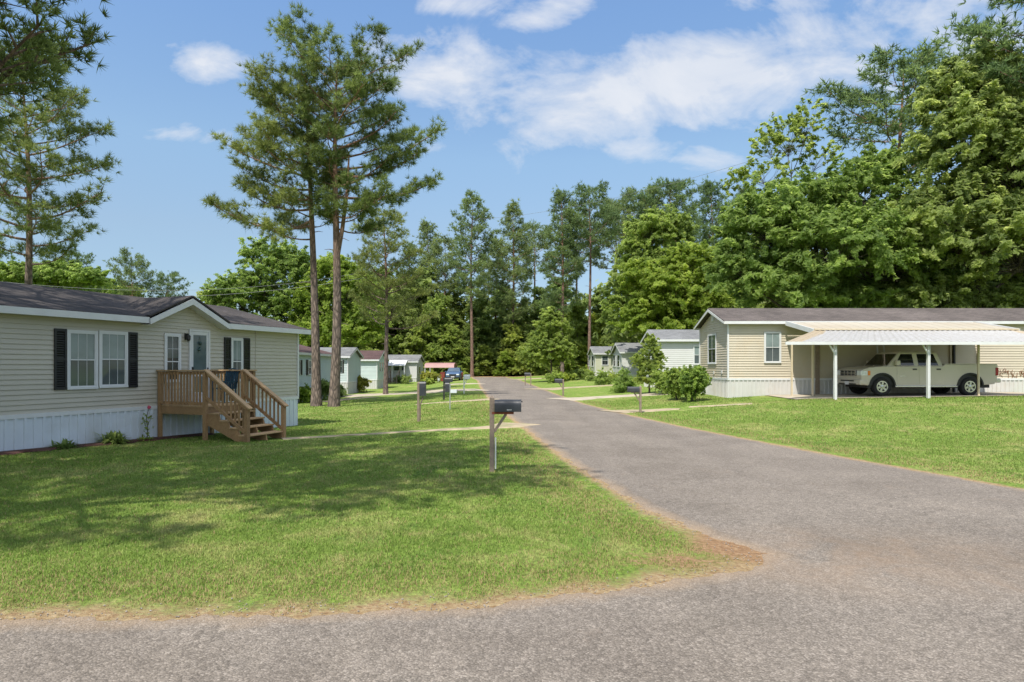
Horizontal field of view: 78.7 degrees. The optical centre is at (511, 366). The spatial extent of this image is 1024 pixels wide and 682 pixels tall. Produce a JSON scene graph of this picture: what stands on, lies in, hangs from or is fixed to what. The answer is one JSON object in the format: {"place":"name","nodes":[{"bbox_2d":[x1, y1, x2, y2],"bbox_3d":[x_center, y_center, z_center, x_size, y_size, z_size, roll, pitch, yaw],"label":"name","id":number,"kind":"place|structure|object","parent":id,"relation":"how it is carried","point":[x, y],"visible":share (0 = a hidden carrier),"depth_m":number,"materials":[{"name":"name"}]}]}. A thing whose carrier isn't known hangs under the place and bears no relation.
{"place":"outdoors","nodes":[
{"label":"outdoors","id":0,"kind":"place"},
{"bbox_2d":[282,422,539,439],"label":"path","id":1,"kind":"structure","parent":0,"point":[507,425],"depth_m":18.61,"materials":[{"name":"beige concrete"}]},
{"bbox_2d":[340,389,483,396],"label":"driveway","id":2,"kind":"structure","parent":0,"point":[378,394],"depth_m":48.38,"materials":[{"name":"concrete"}]},
{"bbox_2d":[0,377,1023,681],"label":"road","id":3,"kind":"structure","parent":0,"point":[884,573],"depth_m":4.76,"materials":[{"name":"grey asphalt"}]},
{"bbox_2d":[0,375,1023,622],"bbox_3d":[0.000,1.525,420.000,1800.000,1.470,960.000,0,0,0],"label":"ground","id":4,"kind":"structure","parent":0,"point":[646,575],"depth_m":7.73,"materials":[{"name":"green plant"}]},
{"bbox_2d":[0,0,114,148],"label":"pine tree","id":5,"kind":"object","parent":4,"relation":"on","point":[39,43],"visible":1,"depth_m":12.64,"materials":[{"name":"green plant"}]},
{"bbox_2d":[0,257,115,293],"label":"leafy tree","id":6,"kind":"object","parent":4,"relation":"on","point":[62,274],"visible":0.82,"depth_m":56.85,"materials":[{"name":"green plant"}]},
{"bbox_2d":[0,27,122,284],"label":"pine tree","id":7,"kind":"object","parent":4,"relation":"on","point":[26,175],"visible":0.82,"depth_m":30.99,"materials":[{"name":"green plant"}]},
{"bbox_2d":[63,249,109,292],"bbox_3d":[-43.445,-4.686,62.425,4.380,14.019,4.694,0,0,34],"label":"pine tree","id":8,"kind":"object","parent":4,"relation":"on","point":[79,255],"visible":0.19,"depth_m":62.10,"materials":[{"name":"green plant"}]},
{"bbox_2d":[0,433,217,454],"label":"mulch bed","id":9,"kind":"object","parent":4,"relation":"on","point":[10,452],"visible":0.81,"depth_m":15.27,"materials":[{"name":"brown soil"}]},
{"bbox_2d":[46,438,81,449],"bbox_3d":[-10.595,1.802,14.721,0.765,0.261,0.776,0,0,0],"label":"plant","id":10,"kind":"object","parent":9,"relation":"on","point":[64,444],"visible":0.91,"depth_m":14.63,"materials":[{"name":"green plant"}]},
{"bbox_2d":[94,430,130,443],"bbox_3d":[-10.154,1.778,15.798,1.125,0.364,1.070,0,0,0],"label":"fern clump","id":11,"kind":"object","parent":9,"relation":"on","point":[111,437],"visible":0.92,"depth_m":15.72,"materials":[{"name":"green plant"}]},
{"bbox_2d":[94,276,129,294],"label":"leafy tree","id":12,"kind":"object","parent":4,"relation":"on","point":[114,281],"visible":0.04,"depth_m":73.88,"materials":[{"name":"green plant"}]},
{"bbox_2d":[102,247,156,297],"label":"pine tree","id":13,"kind":"object","parent":4,"relation":"on","point":[130,273],"visible":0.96,"depth_m":71.35,"materials":[{"name":"green plant"}]},
{"bbox_2d":[0,281,310,450],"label":"mobile home","id":14,"kind":"object","parent":4,"relation":"on","point":[81,365],"visible":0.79,"depth_m":16.39,"materials":[{"name":"beige"}]},
{"bbox_2d":[67,330,98,389],"bbox_3d":[-10.608,-0.158,15.421,0.050,1.454,0.753,0,0,22],"label":"window","id":15,"kind":"structure","parent":14,"relation":"in","point":[82,345],"depth_m":15.43,"materials":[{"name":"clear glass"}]},
{"bbox_2d":[98,330,127,387],"bbox_3d":[-10.313,-0.176,16.158,0.050,1.460,0.771,0,0,22],"label":"window","id":16,"kind":"structure","parent":14,"relation":"in","point":[112,345],"depth_m":16.14,"materials":[{"name":"clear glass"}]},
{"bbox_2d":[164,333,180,382],"bbox_3d":[-9.662,-0.234,17.780,0.050,1.390,0.530,0,0,22],"label":"window","id":17,"kind":"structure","parent":14,"relation":"in","point":[172,342],"depth_m":17.78,"materials":[{"name":"clear glass"}]},
{"bbox_2d":[188,329,209,401],"bbox_3d":[-9.307,-0.023,18.620,0.090,2.126,0.741,0,0,22],"label":"door","id":18,"kind":"structure","parent":14,"relation":"in","point":[198,360],"depth_m":18.60,"materials":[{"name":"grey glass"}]},
{"bbox_2d":[231,338,242,380],"bbox_3d":[-8.788,-0.205,19.956,0.050,1.392,0.488,0,0,22],"label":"window","id":19,"kind":"structure","parent":14,"relation":"in","point":[236,343],"depth_m":19.98,"materials":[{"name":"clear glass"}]},
{"bbox_2d":[140,269,192,297],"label":"pine tree","id":20,"kind":"object","parent":4,"relation":"on","point":[170,292],"visible":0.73,"depth_m":75.70,"materials":[{"name":"green plant"}]},
{"bbox_2d":[156,369,288,442],"bbox_3d":[-7.966,1.091,17.550,3.340,2.011,1.890,0,0,22],"label":"wooden porch","id":21,"kind":"object","parent":4,"relation":"on","point":[248,424],"visible":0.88,"depth_m":16.99,"materials":[{"name":"brown wood"}]},
{"bbox_2d":[212,368,239,402],"bbox_3d":[-8.431,0.561,18.380,0.540,1.020,0.594,0,0,22],"label":"patio chair","id":22,"kind":"object","parent":21,"relation":"on","point":[232,382],"visible":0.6,"depth_m":18.54,"materials":[{"name":"teal plastic"}]},
{"bbox_2d":[198,235,331,346],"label":"leafy tree","id":23,"kind":"object","parent":4,"relation":"on","point":[276,265],"visible":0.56,"depth_m":74.12,"materials":[{"name":"green plant"}]},
{"bbox_2d":[200,51,369,405],"bbox_3d":[-12.672,-7.347,35.342,8.633,19.517,6.963,0,0,28],"label":"pine tree","id":24,"kind":"object","parent":4,"relation":"on","point":[265,96],"visible":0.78,"depth_m":34.26,"materials":[{"name":"green plant"}]},
{"bbox_2d":[298,383,310,402],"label":"bush","id":25,"kind":"object","parent":4,"relation":"on","point":[305,394],"visible":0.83,"depth_m":38.17,"materials":[{"name":"green plant"}]},
{"bbox_2d":[298,344,330,401],"bbox_3d":[-16.450,0.660,41.450,7.024,4.880,10.428,0,0,0],"label":"mobile home","id":26,"kind":"object","parent":4,"relation":"on","point":[305,363],"visible":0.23,"depth_m":40.69,"materials":[{"name":"green"}]},
{"bbox_2d":[321,378,341,398],"bbox_3d":[-13.305,1.557,42.428,3.055,1.520,2.556,0,0,30],"label":"bush","id":27,"kind":"object","parent":4,"relation":"on","point":[325,385],"visible":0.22,"depth_m":41.84,"materials":[{"name":"green plant"}]},
{"bbox_2d":[282,249,392,348],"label":"leafy tree","id":28,"kind":"object","parent":4,"relation":"on","point":[358,331],"visible":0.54,"depth_m":72.53,"materials":[{"name":"green plant"}]},
{"bbox_2d":[320,347,363,393],"bbox_3d":[-19.798,0.582,51.226,13.528,4.349,7.471,0,0,0],"label":"mobile home","id":29,"kind":"object","parent":4,"relation":"on","point":[350,370],"visible":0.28,"depth_m":51.70,"materials":[{"name":"green"}]},
{"bbox_2d":[266,0,447,406],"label":"pine tree","id":30,"kind":"object","parent":4,"relation":"on","point":[365,201],"visible":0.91,"depth_m":33.76,"materials":[{"name":"green plant"}]},
{"bbox_2d":[357,375,371,392],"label":"round shrub","id":31,"kind":"object","parent":4,"relation":"on","point":[363,382],"visible":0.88,"depth_m":53.72,"materials":[{"name":"green plant"}]},
{"bbox_2d":[341,280,401,354],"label":"leafy tree","id":32,"kind":"object","parent":4,"relation":"on","point":[392,344],"visible":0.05,"depth_m":91.36,"materials":[{"name":"green plant"}]},
{"bbox_2d":[359,350,388,388],"bbox_3d":[-20.301,0.563,63.800,14.528,4.355,5.124,0,0,0],"label":"mobile home","id":33,"kind":"object","parent":4,"relation":"on","point":[372,365],"visible":0.2,"depth_m":61.51,"materials":[{"name":"green"}]},
{"bbox_2d":[359,266,402,344],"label":"leafy tree","id":34,"kind":"object","parent":4,"relation":"on","point":[381,272],"visible":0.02,"depth_m":96.73,"materials":[{"name":"green plant"}]},
{"bbox_2d":[345,207,439,393],"bbox_3d":[-9.619,-5.252,49.650,7.783,15.322,7.404,0,0,0],"label":"pine tree","id":35,"kind":"object","parent":4,"relation":"on","point":[398,302],"visible":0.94,"depth_m":49.66,"materials":[{"name":"green plant"}]},
{"bbox_2d":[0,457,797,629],"bbox_3d":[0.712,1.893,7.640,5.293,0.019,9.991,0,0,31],"label":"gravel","id":36,"kind":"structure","parent":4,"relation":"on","point":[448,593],"depth_m":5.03,"materials":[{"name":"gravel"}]},
{"bbox_2d":[378,277,432,354],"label":"leafy tree","id":37,"kind":"object","parent":4,"relation":"on","point":[418,309],"visible":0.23,"depth_m":93.25,"materials":[{"name":"green plant"}]},
{"bbox_2d":[388,355,424,381],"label":"mobile home","id":38,"kind":"object","parent":4,"relation":"on","point":[414,366],"visible":0.23,"depth_m":82.01,"materials":[{"name":"white"}]},
{"bbox_2d":[393,241,420,307],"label":"pine tree","id":39,"kind":"object","parent":4,"relation":"on","point":[413,258],"visible":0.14,"depth_m":101.80,"materials":[{"name":"green plant"}]},
{"bbox_2d":[403,317,439,373],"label":"leafy tree","id":40,"kind":"object","parent":4,"relation":"on","point":[420,342],"visible":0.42,"depth_m":91.18,"materials":[{"name":"green plant"}]},
{"bbox_2d":[417,381,426,421],"bbox_3d":[-3.174,1.295,21.978,0.325,1.526,0.210,0,0,0],"label":"mailbox","id":41,"kind":"object","parent":4,"relation":"on","point":[421,388],"visible":0.96,"depth_m":21.93,"materials":[{"name":"grey wood"}]},
{"bbox_2d":[412,265,450,357],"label":"leafy tree","id":42,"kind":"object","parent":4,"relation":"on","point":[424,281],"visible":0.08,"depth_m":99.15,"materials":[{"name":"green plant"}]},
{"bbox_2d":[414,216,449,305],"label":"pine tree","id":43,"kind":"object","parent":4,"relation":"on","point":[426,227],"visible":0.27,"depth_m":103.40,"materials":[{"name":"green plant"}]},
{"bbox_2d":[417,292,455,374],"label":"leafy tree","id":44,"kind":"object","parent":4,"relation":"on","point":[440,303],"visible":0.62,"depth_m":92.59,"materials":[{"name":"green plant"}]},
{"bbox_2d":[424,363,457,378],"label":"carport","id":45,"kind":"object","parent":4,"relation":"on","point":[440,365],"visible":0.91,"depth_m":80.11,"materials":[{"name":"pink metal"}]},
{"bbox_2d":[421,234,466,294],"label":"pine tree","id":46,"kind":"object","parent":4,"relation":"on","point":[437,249],"visible":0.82,"depth_m":99.17,"materials":[{"name":"green plant"}]},
{"bbox_2d":[429,322,467,371],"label":"leafy tree","id":47,"kind":"object","parent":4,"relation":"on","point":[447,337],"visible":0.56,"depth_m":92.16,"materials":[{"name":"green plant"}]},
{"bbox_2d":[445,368,462,379],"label":"parked car","id":48,"kind":"object","parent":4,"relation":"on","point":[453,372],"visible":0.77,"depth_m":73.67,"materials":[{"name":"blue paint"}]},
{"bbox_2d":[441,338,469,377],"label":"leafy tree","id":49,"kind":"object","parent":4,"relation":"on","point":[463,366],"visible":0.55,"depth_m":92.25,"materials":[{"name":"green plant"}]},
{"bbox_2d":[438,280,477,344],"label":"leafy tree","id":50,"kind":"object","parent":4,"relation":"on","point":[457,316],"visible":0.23,"depth_m":101.01,"materials":[{"name":"green plant"}]},
{"bbox_2d":[439,188,500,376],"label":"pine tree","id":51,"kind":"object","parent":4,"relation":"on","point":[471,268],"visible":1,"depth_m":91.53,"materials":[{"name":"green plant"}]},
{"bbox_2d":[461,295,507,369],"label":"leafy tree","id":52,"kind":"object","parent":4,"relation":"on","point":[482,323],"visible":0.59,"depth_m":97.32,"materials":[{"name":"green plant"}]},
{"bbox_2d":[474,344,494,375],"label":"leafy tree","id":53,"kind":"object","parent":4,"relation":"on","point":[484,351],"visible":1,"depth_m":94.56,"materials":[{"name":"green plant"}]},
{"bbox_2d":[487,334,504,375],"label":"leafy tree","id":54,"kind":"object","parent":4,"relation":"on","point":[494,338],"visible":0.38,"depth_m":96.50,"materials":[{"name":"green plant"}]},
{"bbox_2d":[478,234,516,319],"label":"pine tree","id":55,"kind":"object","parent":4,"relation":"on","point":[489,266],"visible":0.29,"depth_m":105.20,"materials":[{"name":"green plant"}]},
{"bbox_2d":[485,286,517,362],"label":"leafy tree","id":56,"kind":"object","parent":4,"relation":"on","point":[496,327],"visible":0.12,"depth_m":102.17,"materials":[{"name":"green plant"}]},
{"bbox_2d":[492,350,518,376],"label":"leafy tree","id":57,"kind":"object","parent":4,"relation":"on","point":[503,368],"visible":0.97,"depth_m":93.42,"materials":[{"name":"green plant"}]},
{"bbox_2d":[490,396,521,471],"bbox_3d":[-0.107,1.260,11.231,0.590,1.480,0.210,0,0,0],"label":"mailbox","id":58,"kind":"object","parent":4,"relation":"on","point":[505,407],"visible":0.99,"depth_m":11.19,"materials":[{"name":"grey wood"}]},
{"bbox_2d":[496,322,524,375],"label":"leafy tree","id":59,"kind":"object","parent":4,"relation":"on","point":[512,330],"visible":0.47,"depth_m":95.40,"materials":[{"name":"green plant"}]},
{"bbox_2d":[488,197,538,375],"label":"pine tree","id":60,"kind":"object","parent":4,"relation":"on","point":[517,273],"visible":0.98,"depth_m":96.27,"materials":[{"name":"green plant"}]},
{"bbox_2d":[499,298,538,355],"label":"leafy tree","id":61,"kind":"object","parent":4,"relation":"on","point":[528,327],"visible":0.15,"depth_m":97.86,"materials":[{"name":"green plant"}]},
{"bbox_2d":[508,342,534,375],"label":"leafy tree","id":62,"kind":"object","parent":4,"relation":"on","point":[520,368],"visible":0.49,"depth_m":92.80,"materials":[{"name":"green plant"}]},
{"bbox_2d":[508,219,558,285],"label":"pine tree","id":63,"kind":"object","parent":4,"relation":"on","point":[544,245],"visible":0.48,"depth_m":106.85,"materials":[{"name":"green plant"}]},
{"bbox_2d":[525,343,549,375],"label":"leafy tree","id":64,"kind":"object","parent":4,"relation":"on","point":[536,369],"visible":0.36,"depth_m":91.17,"materials":[{"name":"green plant"}]},
{"bbox_2d":[525,286,555,362],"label":"leafy tree","id":65,"kind":"object","parent":4,"relation":"on","point":[536,290],"visible":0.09,"depth_m":101.35,"materials":[{"name":"green plant"}]},
{"bbox_2d":[515,306,578,372],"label":"young tree","id":66,"kind":"object","parent":4,"relation":"on","point":[559,347],"visible":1,"depth_m":65.31,"materials":[{"name":"green plant"}]},
{"bbox_2d":[533,277,583,366],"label":"leafy tree","id":67,"kind":"object","parent":4,"relation":"on","point":[537,302],"visible":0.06,"depth_m":98.39,"materials":[{"name":"green plant"}]},
{"bbox_2d":[536,185,587,372],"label":"pine tree","id":68,"kind":"object","parent":4,"relation":"on","point":[559,198],"visible":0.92,"depth_m":83.31,"materials":[{"name":"green plant"}]},
{"bbox_2d":[555,338,586,372],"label":"leafy tree","id":69,"kind":"object","parent":4,"relation":"on","point":[569,366],"visible":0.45,"depth_m":87.02,"materials":[{"name":"green plant"}]},
{"bbox_2d":[555,301,598,372],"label":"leafy tree","id":70,"kind":"object","parent":4,"relation":"on","point":[577,314],"visible":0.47,"depth_m":91.25,"materials":[{"name":"green plant"}]},
{"bbox_2d":[550,207,605,293],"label":"pine tree","id":71,"kind":"object","parent":4,"relation":"on","point":[583,248],"visible":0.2,"depth_m":102.45,"materials":[{"name":"green plant"}]},
{"bbox_2d":[568,344,587,370],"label":"leafy tree","id":72,"kind":"object","parent":4,"relation":"on","point":[583,348],"visible":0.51,"depth_m":87.48,"materials":[{"name":"green plant"}]},
{"bbox_2d":[559,179,622,368],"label":"pine tree","id":73,"kind":"object","parent":4,"relation":"on","point":[608,215],"visible":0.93,"depth_m":82.84,"materials":[{"name":"green plant"}]},
{"bbox_2d":[583,312,608,345],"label":"leafy tree","id":74,"kind":"object","parent":4,"relation":"on","point":[599,327],"visible":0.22,"depth_m":93.08,"materials":[{"name":"green plant"}]},
{"bbox_2d":[587,346,612,375],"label":"mobile home","id":75,"kind":"object","parent":4,"relation":"on","point":[599,358],"visible":0.29,"depth_m":76.01,"materials":[{"name":"beige plastic"}]},
{"bbox_2d":[582,285,618,343],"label":"leafy tree","id":76,"kind":"object","parent":4,"relation":"on","point":[597,297],"visible":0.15,"depth_m":95.16,"materials":[{"name":"green plant"}]},
{"bbox_2d":[591,367,612,384],"bbox_3d":[7.607,0.820,52.938,1.791,1.594,1.857,0,0,0],"label":"conical shrub","id":77,"kind":"object","parent":4,"relation":"on","point":[603,378],"visible":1,"depth_m":52.59,"materials":[{"name":"green plant"}]},
{"bbox_2d":[600,322,617,345],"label":"leafy tree","id":78,"kind":"object","parent":4,"relation":"on","point":[605,339],"visible":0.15,"depth_m":85.73,"materials":[{"name":"green plant"}]},
{"bbox_2d":[587,194,636,269],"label":"pine tree","id":79,"kind":"object","parent":4,"relation":"on","point":[606,246],"visible":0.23,"depth_m":99.56,"materials":[{"name":"green plant"}]},
{"bbox_2d":[608,367,636,392],"bbox_3d":[7.007,0.881,39.503,2.109,1.647,1.945,0,0,0],"label":"conical shrub","id":80,"kind":"object","parent":4,"relation":"on","point":[623,382],"visible":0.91,"depth_m":39.30,"materials":[{"name":"green plant"}]},
{"bbox_2d":[610,343,643,378],"bbox_3d":[17.282,-0.312,66.800,12.528,4.394,6.124,0,0,0],"label":"mobile home","id":81,"kind":"object","parent":4,"relation":"on","point":[622,353],"visible":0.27,"depth_m":64.83,"materials":[{"name":"white plastic"}]},
{"bbox_2d":[627,385,641,412],"bbox_3d":[4.978,1.390,25.424,0.590,1.220,0.200,0,0,0],"label":"mailbox","id":82,"kind":"object","parent":4,"relation":"on","point":[634,390],"visible":0.98,"depth_m":25.38,"materials":[{"name":"grey wood"}]},
{"bbox_2d":[596,183,678,244],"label":"pine tree","id":83,"kind":"object","parent":4,"relation":"on","point":[630,207],"visible":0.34,"depth_m":88.63,"materials":[{"name":"green plant"}]},
{"bbox_2d":[277,250,1000,374],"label":"woodland","id":84,"kind":"object","parent":4,"relation":"on","point":[619,337],"visible":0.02,"depth_m":69.57,"materials":[{"name":"green plant"}]},
{"bbox_2d":[594,202,699,326],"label":"leafy tree","id":85,"kind":"object","parent":4,"relation":"on","point":[670,227],"visible":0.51,"depth_m":68.82,"materials":[{"name":"green plant"}]},
{"bbox_2d":[629,333,668,392],"bbox_3d":[7.827,-0.101,35.951,2.185,3.666,1.598,0,0,-22],"label":"young tree","id":86,"kind":"object","parent":4,"relation":"on","point":[643,362],"visible":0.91,"depth_m":35.77,"materials":[{"name":"green plant"}]},
{"bbox_2d":[647,367,669,393],"bbox_3d":[8.377,0.822,34.430,1.681,1.580,1.906,0,0,42],"label":"round shrub","id":87,"kind":"object","parent":4,"relation":"on","point":[658,379],"visible":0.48,"depth_m":34.22,"materials":[{"name":"green plant"}]},
{"bbox_2d":[640,330,698,387],"bbox_3d":[16.971,-0.322,44.800,14.528,4.625,5.124,0,0,0],"label":"mobile home","id":88,"kind":"object","parent":4,"relation":"on","point":[680,348],"visible":0.06,"depth_m":42.51,"materials":[{"name":"white plastic"}]},
{"bbox_2d":[629,177,712,248],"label":"pine tree","id":89,"kind":"object","parent":4,"relation":"on","point":[677,187],"visible":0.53,"depth_m":85.96,"materials":[{"name":"green plant"}]},
{"bbox_2d":[605,238,742,342],"bbox_3d":[15.744,-5.280,59.984,13.184,13.635,8.263,0,0,0],"label":"leafy tree","id":90,"kind":"object","parent":4,"relation":"on","point":[671,298],"visible":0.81,"depth_m":58.36,"materials":[{"name":"green plant"}]},
{"bbox_2d":[661,366,688,399],"bbox_3d":[7.991,0.830,30.117,1.371,1.710,1.564,0,0,32],"label":"round shrub","id":91,"kind":"object","parent":4,"relation":"on","point":[673,374],"visible":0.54,"depth_m":29.78,"materials":[{"name":"green plant"}]},
{"bbox_2d":[677,364,712,401],"bbox_3d":[8.326,0.786,28.579,1.553,1.770,1.649,0,0,0],"label":"round shrub","id":92,"kind":"object","parent":4,"relation":"on","point":[694,381],"visible":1,"depth_m":28.20,"materials":[{"name":"green plant"}]},
{"bbox_2d":[693,175,730,259],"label":"pine tree","id":93,"kind":"object","parent":4,"relation":"on","point":[708,190],"visible":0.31,"depth_m":79.52,"materials":[{"name":"green plant"}]},
{"bbox_2d":[720,97,841,197],"bbox_3d":[19.912,-9.159,46.206,9.689,21.510,4.108,0,0,-7],"label":"leafy tree","id":94,"kind":"object","parent":4,"relation":"on","point":[798,121],"visible":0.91,"depth_m":45.78,"materials":[{"name":"green plant"}]},
{"bbox_2d":[701,138,960,307],"bbox_3d":[22.124,-7.205,41.778,18.152,17.490,10.423,0,0,0],"label":"leafy tree","id":95,"kind":"object","parent":4,"relation":"on","point":[790,227],"visible":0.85,"depth_m":40.70,"materials":[{"name":"green plant"}]},
{"bbox_2d":[694,308,1023,397],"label":"mobile home","id":96,"kind":"object","parent":4,"relation":"on","point":[744,352],"visible":0.55,"depth_m":29.00,"materials":[{"name":"beige plastic"}]},
{"bbox_2d":[707,333,715,363],"bbox_3d":[10.009,-0.862,31.262,0.050,1.513,1.277,0,0,0],"label":"window","id":97,"kind":"structure","parent":96,"relation":"in","point":[711,337],"depth_m":31.18,"materials":[{"name":"clear glass"}]},
{"bbox_2d":[764,332,780,362],"bbox_3d":[12.102,-0.874,28.969,0.791,1.460,0.050,0,0,0],"label":"window","id":98,"kind":"structure","parent":96,"relation":"in","point":[772,340],"depth_m":28.98,"materials":[{"name":"clear glass"}]},
{"bbox_2d":[801,34,975,170],"bbox_3d":[31.623,-12.271,49.896,15.349,27.677,12.141,0,0,-38],"label":"pine tree","id":99,"kind":"object","parent":4,"relation":"on","point":[924,57],"visible":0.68,"depth_m":48.64,"materials":[{"name":"green plant"}]},
{"bbox_2d":[785,321,1023,399],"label":"carport","id":100,"kind":"object","parent":4,"relation":"on","point":[927,334],"visible":0.99,"depth_m":25.70,"materials":[{"name":"beige metal"}]},
{"bbox_2d":[869,36,1023,307],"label":"leafy tree","id":101,"kind":"object","parent":4,"relation":"on","point":[987,115],"visible":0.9,"depth_m":38.53,"materials":[{"name":"green plant"}]},
{"bbox_2d":[932,0,1023,103],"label":"pine tree","id":102,"kind":"object","parent":4,"relation":"on","point":[979,29],"visible":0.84,"depth_m":39.07,"materials":[{"name":"green plant"}]},
{"bbox_2d":[0,0,1023,321],"label":"sky","id":103,"kind":"structure","parent":0,"point":[533,97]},
{"bbox_2d":[549,393,667,400],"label":"driveway","id":104,"kind":"structure","parent":0,"point":[596,397],"depth_m":35.86,"materials":[{"name":"concrete"}]},
{"bbox_2d":[596,408,680,412],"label":"driveway","id":105,"kind":"structure","parent":0,"point":[644,410],"depth_m":25.98,"materials":[{"name":"beige concrete"}]},
{"bbox_2d":[768,392,1023,398],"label":"driveway","id":106,"kind":"structure","parent":0,"point":[862,395],"depth_m":27.19,"materials":[{"name":"concrete"}]},
{"bbox_2d":[837,351,1000,395],"bbox_3d":[17.700,0.309,27.385,6.042,1.895,2.290,0,0,0],"label":"pickup truck","id":107,"kind":"object","parent":106,"relation":"on","point":[881,374],"visible":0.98,"depth_m":26.40,"materials":[{"name":"paint"}]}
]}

